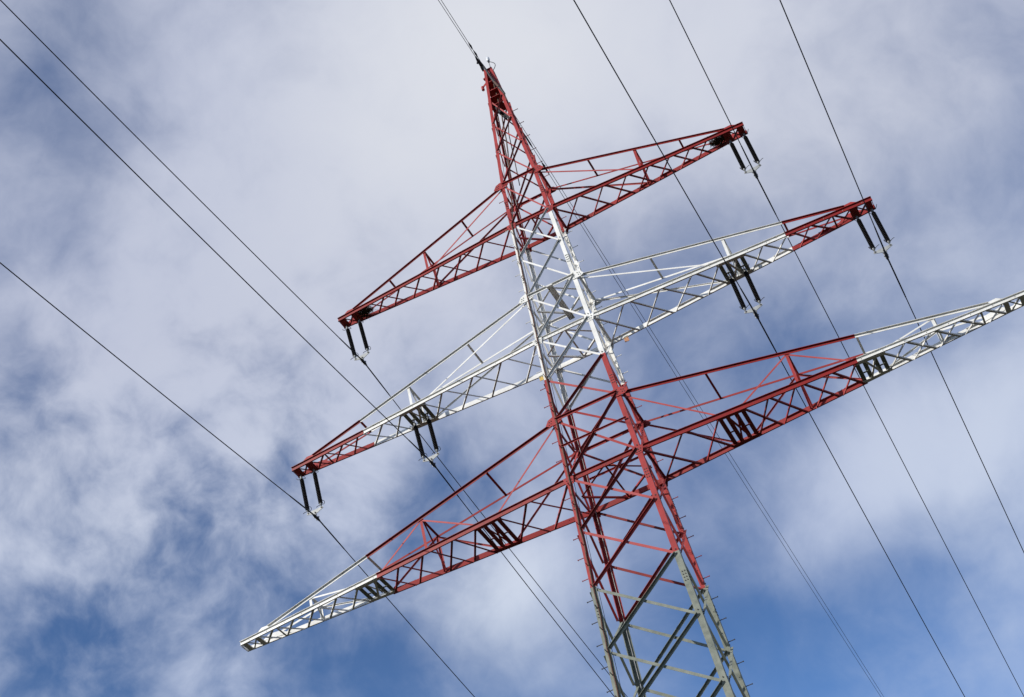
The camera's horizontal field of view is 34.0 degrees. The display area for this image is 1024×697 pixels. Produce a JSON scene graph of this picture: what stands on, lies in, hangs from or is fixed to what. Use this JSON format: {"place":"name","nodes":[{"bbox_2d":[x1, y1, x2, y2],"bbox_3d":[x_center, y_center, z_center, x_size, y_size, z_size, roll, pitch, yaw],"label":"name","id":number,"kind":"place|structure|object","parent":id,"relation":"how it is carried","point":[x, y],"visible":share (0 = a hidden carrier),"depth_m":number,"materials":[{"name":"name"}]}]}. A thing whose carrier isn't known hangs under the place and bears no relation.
{"place":"outdoors","nodes":[
{"label":"outdoors","id":0,"kind":"place"},
{"bbox_2d":[0,0,1023,696],"label":"sky","id":1,"kind":"structure","parent":0,"point":[337,140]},
{"label":"ground","id":2,"kind":"structure","parent":0,"visible":0},
{"bbox_2d":[239,57,1023,696],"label":"transmission tower","id":3,"kind":"structure","parent":2,"relation":"on","point":[499,103],"depth_m":44.70,"materials":[{"name":"red metal"}]},
{"bbox_2d":[297,468,324,521],"bbox_3d":[-5.733,4.124,47.619,0.392,1.969,0.682,20,-52,-34],"label":"insulator set","id":4,"kind":"object","parent":3,"relation":"hanging from","point":[318,492],"visible":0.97,"depth_m":47.44,"materials":[{"name":"ceramic"}]},
{"bbox_2d":[0,262,474,696],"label":"conductor wire","id":5,"kind":"object","parent":4,"relation":"hanging from","point":[227,446],"visible":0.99,"depth_m":42.89,"materials":[{"name":"metal"}]},
{"bbox_2d":[342,319,370,365],"bbox_3d":[-4.661,-0.217,50.207,0.720,1.973,0.382,-44,-48,29],"label":"insulator set","id":6,"kind":"object","parent":3,"relation":"hanging from","point":[364,339],"visible":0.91,"depth_m":50.03,"materials":[{"name":"ceramic"}]},
{"bbox_2d":[0,0,626,695],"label":"conductor wire","id":7,"kind":"object","parent":6,"relation":"hanging from","point":[264,264],"visible":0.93,"depth_m":44.78,"materials":[{"name":"metal"}]},
{"bbox_2d":[355,304,375,321],"bbox_3d":[-4.418,-1.101,50.557,0.742,0.330,0.576,-25,-42,11],"label":"bird nest","id":8,"kind":"object","parent":3,"relation":"on","point":[364,312],"visible":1,"depth_m":50.50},
{"bbox_2d":[410,412,440,467],"bbox_3d":[-2.428,2.570,46.901,0.392,1.969,0.680,20,-52,-34],"label":"insulator set","id":9,"kind":"object","parent":3,"relation":"hanging from","point":[434,442],"visible":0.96,"depth_m":46.73,"materials":[{"name":"ceramic"}]},
{"bbox_2d":[0,39,614,696],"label":"conductor wire","id":10,"kind":"object","parent":9,"relation":"attached to","point":[282,317],"visible":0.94,"depth_m":39.36,"materials":[{"name":"metal"}]},
{"bbox_2d":[438,0,880,696],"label":"earth wire","id":11,"kind":"object","parent":3,"relation":"attached to","point":[638,316],"visible":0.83,"depth_m":62.17,"materials":[{"name":"metal"}]},
{"bbox_2d":[441,0,883,696],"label":"earth wire","id":12,"kind":"object","parent":3,"relation":"attached to","point":[651,330],"visible":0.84,"depth_m":64.20,"materials":[{"name":"metal"}]},
{"bbox_2d":[707,135,732,150],"bbox_3d":[6.019,-5.987,48.295,0.761,0.319,0.591,-25,-42,11],"label":"bird nest","id":13,"kind":"object","parent":3,"relation":"on","point":[717,141],"visible":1,"depth_m":48.26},
{"bbox_2d":[726,262,763,318],"bbox_3d":[6.312,-1.588,44.948,0.699,1.967,0.391,-40,-46,26],"label":"insulator set","id":14,"kind":"object","parent":3,"relation":"hanging from","point":[752,288],"visible":1,"depth_m":44.85,"materials":[{"name":"ceramic"}]},
{"bbox_2d":[573,0,964,696],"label":"conductor wire","id":15,"kind":"object","parent":14,"relation":"hanging from","point":[755,314],"visible":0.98,"depth_m":43.72,"materials":[{"name":"metal"}]},
{"bbox_2d":[727,132,762,178],"bbox_3d":[6.678,-5.585,47.698,0.720,1.960,0.406,-27,-42,10],"label":"insulator set","id":16,"kind":"object","parent":3,"relation":"hanging from","point":[737,155],"visible":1,"depth_m":47.58,"materials":[{"name":"ceramic"}]},
{"bbox_2d":[669,0,1023,695],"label":"conductor wire","id":17,"kind":"object","parent":16,"relation":"hanging from","point":[829,319],"visible":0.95,"depth_m":49.98,"materials":[{"name":"metal"}]},
{"bbox_2d":[853,204,894,258],"bbox_3d":[9.605,-3.140,44.227,0.389,1.964,0.681,26,-55,-38],"label":"insulator set","id":18,"kind":"object","parent":3,"relation":"hanging from","point":[880,227],"visible":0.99,"depth_m":44.13,"materials":[{"name":"ceramic"}]},
{"bbox_2d":[779,0,1023,552],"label":"conductor wire","id":19,"kind":"object","parent":18,"relation":"hanging from","point":[888,258],"visible":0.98,"depth_m":43.25,"materials":[{"name":"metal"}]}
]}

